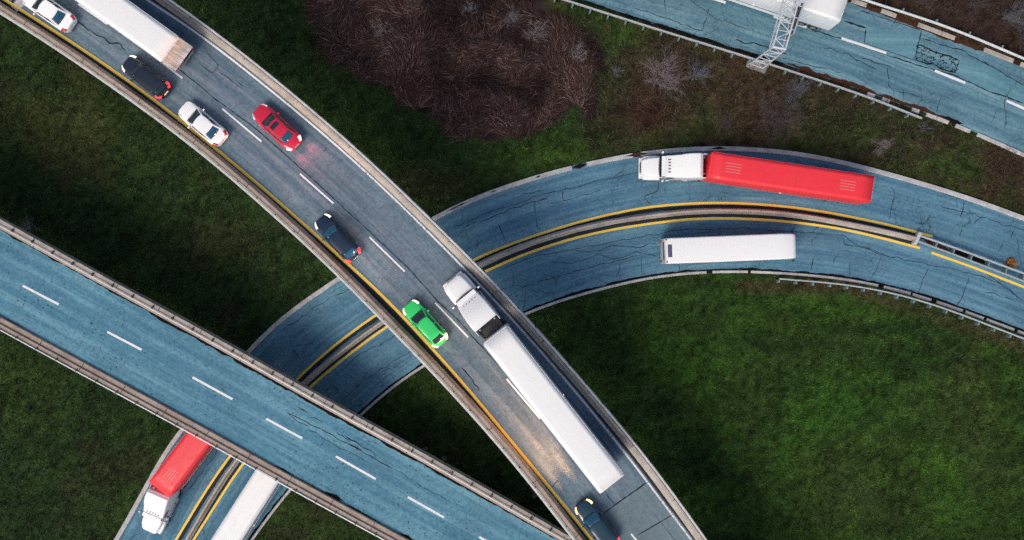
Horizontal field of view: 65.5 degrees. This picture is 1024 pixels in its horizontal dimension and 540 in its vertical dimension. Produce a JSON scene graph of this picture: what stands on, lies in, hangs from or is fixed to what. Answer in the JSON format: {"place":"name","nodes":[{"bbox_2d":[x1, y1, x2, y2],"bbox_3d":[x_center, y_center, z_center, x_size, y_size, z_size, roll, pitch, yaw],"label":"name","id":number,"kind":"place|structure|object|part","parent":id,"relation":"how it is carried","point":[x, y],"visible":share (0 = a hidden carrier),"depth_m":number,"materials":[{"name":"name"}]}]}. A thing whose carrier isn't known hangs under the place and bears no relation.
{"place":"outdoors","nodes":[
{"label":"outdoors","id":0,"kind":"place"},
{"bbox_2d":[0,0,1023,539],"bbox_3d":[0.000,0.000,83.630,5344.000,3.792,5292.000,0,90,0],"label":"ground","id":1,"kind":"structure","parent":0,"point":[540,8],"depth_m":82.20,"materials":[{"name":"green plant"}]},
{"bbox_2d":[17,216,39,232],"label":"bare shrub","id":2,"kind":"object","parent":1,"relation":"on","point":[28,225],"visible":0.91,"depth_m":84.55,"materials":[{"name":"grey plant"}]},
{"bbox_2d":[0,216,571,539],"bbox_3d":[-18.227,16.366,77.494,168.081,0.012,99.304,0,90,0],"label":"viaduct road","id":3,"kind":"structure","parent":1,"relation":"on","point":[51,300],"depth_m":77.50,"materials":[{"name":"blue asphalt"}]},
{"bbox_2d":[0,0,707,539],"bbox_3d":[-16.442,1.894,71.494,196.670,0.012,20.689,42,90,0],"label":"flyover road","id":4,"kind":"structure","parent":1,"relation":"on","point":[400,262],"depth_m":71.50,"materials":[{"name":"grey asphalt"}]},
{"bbox_2d":[22,0,76,32],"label":"white sedan","id":5,"kind":"object","parent":4,"relation":"on","point":[57,16],"visible":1,"depth_m":70.39,"materials":[{"name":"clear metal"}]},
{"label":"rear window","id":6,"kind":"part","parent":5,"relation":"part of","materials":[{"name":"blue glass"}]},
{"bbox_2d":[75,0,193,70],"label":"semi truck","id":7,"kind":"object","parent":4,"relation":"on","point":[145,31],"visible":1,"depth_m":67.36,"materials":[{"name":"white metal"}]},
{"bbox_2d":[122,55,171,98],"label":"black car","id":8,"kind":"object","parent":4,"relation":"on","point":[142,73],"visible":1,"depth_m":70.17,"materials":[{"name":"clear metal"}]},
{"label":"rear window","id":9,"kind":"part","parent":8,"relation":"part of","materials":[{"name":"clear glass"}]},
{"bbox_2d":[178,101,227,145],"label":"white sedan","id":10,"kind":"object","parent":4,"relation":"on","point":[203,123],"visible":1,"depth_m":70.51,"materials":[{"name":"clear metal"}]},
{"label":"rear window","id":11,"kind":"part","parent":10,"relation":"part of","materials":[{"name":"blue glass"}]},
{"bbox_2d":[252,103,301,150],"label":"red sedan","id":12,"kind":"object","parent":4,"relation":"on","point":[278,128],"visible":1,"depth_m":70.51,"materials":[{"name":"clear metal"}]},
{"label":"rear window","id":13,"kind":"part","parent":12,"relation":"part of","materials":[{"name":"blue glass"}]},
{"bbox_2d":[315,214,360,262],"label":"navy car","id":14,"kind":"object","parent":4,"relation":"on","point":[338,238],"visible":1,"depth_m":70.32,"materials":[{"name":"blue metal"}]},
{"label":"rear window","id":15,"kind":"part","parent":14,"relation":"part of","materials":[{"name":"blue glass"}]},
{"bbox_2d":[403,300,447,347],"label":"green car","id":16,"kind":"object","parent":4,"relation":"on","point":[426,324],"visible":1,"depth_m":70.31,"materials":[{"name":"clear metal"}]},
{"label":"rear window","id":17,"kind":"part","parent":16,"relation":"part of","materials":[{"name":"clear glass"}]},
{"bbox_2d":[443,271,623,493],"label":"semi truck","id":18,"kind":"object","parent":4,"relation":"on","point":[552,406],"visible":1,"depth_m":67.37,"materials":[{"name":"white metal"}]},
{"bbox_2d":[575,498,619,539],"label":"dark car","id":19,"kind":"object","parent":4,"relation":"on","point":[593,519],"visible":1,"depth_m":70.35,"materials":[{"name":"blue metal"}]},
{"bbox_2d":[368,15,391,36],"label":"bare shrub","id":20,"kind":"object","parent":1,"relation":"on","point":[382,30],"visible":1,"depth_m":81.55,"materials":[{"name":"grey plant"}]},
{"bbox_2d":[404,0,423,8],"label":"bare shrub","id":21,"kind":"object","parent":1,"relation":"on","point":[413,3],"visible":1,"depth_m":81.35,"materials":[{"name":"grey plant"}]},
{"bbox_2d":[301,0,609,146],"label":"dry brush","id":22,"kind":"object","parent":1,"relation":"on","point":[481,108],"visible":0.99,"depth_m":81.91,"materials":[{"name":"brown plant"}]},
{"bbox_2d":[461,0,478,13],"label":"bare shrub","id":23,"kind":"object","parent":1,"relation":"on","point":[469,8],"visible":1,"depth_m":81.47,"materials":[{"name":"grey plant"}]},
{"bbox_2d":[504,4,521,26],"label":"bare shrub","id":24,"kind":"object","parent":1,"relation":"on","point":[516,17],"visible":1,"depth_m":81.25,"materials":[{"name":"grey plant"}]},
{"bbox_2d":[523,18,548,42],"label":"bare shrub","id":25,"kind":"object","parent":1,"relation":"on","point":[534,32],"visible":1,"depth_m":81.18,"materials":[{"name":"grey plant"}]},
{"bbox_2d":[570,39,586,60],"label":"bare shrub","id":26,"kind":"object","parent":1,"relation":"on","point":[578,53],"visible":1,"depth_m":81.58,"materials":[{"name":"grey plant"}]},
{"bbox_2d":[611,64,623,76],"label":"bare shrub","id":27,"kind":"object","parent":1,"relation":"on","point":[615,70],"visible":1,"depth_m":81.85,"materials":[{"name":"grey plant"}]},
{"bbox_2d":[637,40,686,108],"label":"bare shrub","id":28,"kind":"object","parent":1,"relation":"on","point":[668,77],"visible":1,"depth_m":80.91,"materials":[{"name":"grey plant"}]},
{"bbox_2d":[685,57,719,84],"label":"bare shrub","id":29,"kind":"object","parent":1,"relation":"on","point":[698,75],"visible":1,"depth_m":81.15,"materials":[{"name":"grey plant"}]},
{"bbox_2d":[709,106,738,138],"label":"bare shrub","id":30,"kind":"object","parent":1,"relation":"on","point":[724,124],"visible":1,"depth_m":81.40,"materials":[{"name":"grey plant"}]},
{"bbox_2d":[553,0,921,118],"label":"guardrail","id":31,"kind":"object","parent":1,"relation":"on","point":[770,64],"visible":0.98,"depth_m":81.29,"materials":[{"name":"metal"}]},
{"bbox_2d":[745,0,804,73],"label":"sign gantry","id":32,"kind":"object","parent":1,"relation":"on","point":[793,24],"visible":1,"depth_m":75.48,"materials":[{"name":"metal"}]},
{"bbox_2d":[752,82,813,160],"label":"bare shrub","id":33,"kind":"object","parent":1,"relation":"on","point":[775,115],"visible":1,"depth_m":80.90,"materials":[{"name":"plant"}]},
{"bbox_2d":[783,71,814,109],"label":"bare shrub","id":34,"kind":"object","parent":1,"relation":"on","point":[798,87],"visible":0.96,"depth_m":81.25,"materials":[{"name":"grey plant"}]},
{"bbox_2d":[578,0,1023,193],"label":"dry undergrowth","id":35,"kind":"object","parent":1,"relation":"on","point":[819,99],"visible":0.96,"depth_m":81.88,"materials":[{"name":"plant"}]},
{"bbox_2d":[865,137,891,156],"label":"bare shrub","id":36,"kind":"object","parent":1,"relation":"on","point":[881,145],"visible":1,"depth_m":81.45,"materials":[{"name":"grey plant"}]},
{"bbox_2d":[776,278,1023,342],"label":"guardrail","id":37,"kind":"object","parent":1,"relation":"on","point":[978,322],"visible":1,"depth_m":81.27,"materials":[{"name":"metal"}]},
{"bbox_2d":[912,0,933,13],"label":"bare shrub","id":38,"kind":"object","parent":1,"relation":"on","point":[920,1],"visible":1,"depth_m":81.55,"materials":[{"name":"grey plant"}]},
{"bbox_2d":[862,0,1023,59],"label":"guardrail","id":39,"kind":"object","parent":1,"relation":"on","point":[968,34],"visible":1,"depth_m":81.27,"materials":[{"name":"metal"}]},
{"bbox_2d":[959,0,991,19],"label":"bare shrub","id":40,"kind":"object","parent":1,"relation":"on","point":[973,4],"visible":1,"depth_m":81.52,"materials":[{"name":"grey plant"}]},
{"bbox_2d":[1003,0,1023,31],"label":"bare shrub","id":41,"kind":"object","parent":1,"relation":"on","point":[1009,16],"visible":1,"depth_m":81.31,"materials":[{"name":"grey plant"}]},
{"bbox_2d":[1017,28,1023,49],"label":"bare shrub","id":42,"kind":"object","parent":1,"relation":"on","point":[1022,38],"visible":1,"depth_m":81.61,"materials":[{"name":"grey plant"}]},
{"bbox_2d":[114,146,1023,539],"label":"ramp road","id":43,"kind":"structure","parent":0,"point":[308,336],"depth_m":82.00,"materials":[{"name":"blue asphalt"}]},
{"bbox_2d":[138,431,214,533],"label":"semi truck","id":44,"kind":"object","parent":43,"relation":"on","point":[179,466],"visible":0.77,"depth_m":80.91,"materials":[{"name":"red metal"}]},
{"bbox_2d":[211,469,281,539],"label":"semi truck","id":45,"kind":"object","parent":43,"relation":"on","point":[250,504],"visible":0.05,"depth_m":80.76,"materials":[{"name":"white metal"}]},
{"bbox_2d":[185,208,916,539],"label":"median barrier","id":46,"kind":"object","parent":43,"relation":"on","point":[332,359],"visible":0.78,"depth_m":81.76,"materials":[{"name":"grey concrete"}]},
{"bbox_2d":[660,231,795,263],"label":"white bus","id":47,"kind":"object","parent":43,"relation":"on","point":[732,248],"visible":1,"depth_m":78.56,"materials":[{"name":"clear metal"}]},
{"bbox_2d":[638,151,874,204],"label":"semi truck","id":48,"kind":"object","parent":43,"relation":"on","point":[824,184],"visible":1,"depth_m":77.87,"materials":[{"name":"red metal"}]},
{"bbox_2d":[911,232,1023,281],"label":"median guardrail","id":49,"kind":"object","parent":43,"relation":"on","point":[918,235],"visible":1,"depth_m":81.27,"materials":[{"name":"grey metal"}]},
{"bbox_2d":[1004,258,1016,267],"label":"orange shrub","id":50,"kind":"object","parent":43,"relation":"on","point":[1011,261],"visible":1,"depth_m":81.70,"materials":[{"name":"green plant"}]},
{"bbox_2d":[580,0,1023,156],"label":"highway road","id":51,"kind":"structure","parent":0,"point":[944,77],"depth_m":82.00,"materials":[{"name":"blue asphalt"}]},
{"bbox_2d":[729,0,846,30],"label":"semi truck","id":52,"kind":"object","parent":51,"relation":"on","point":[825,15],"visible":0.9,"depth_m":78.63,"materials":[{"name":"white metal"}]}
]}

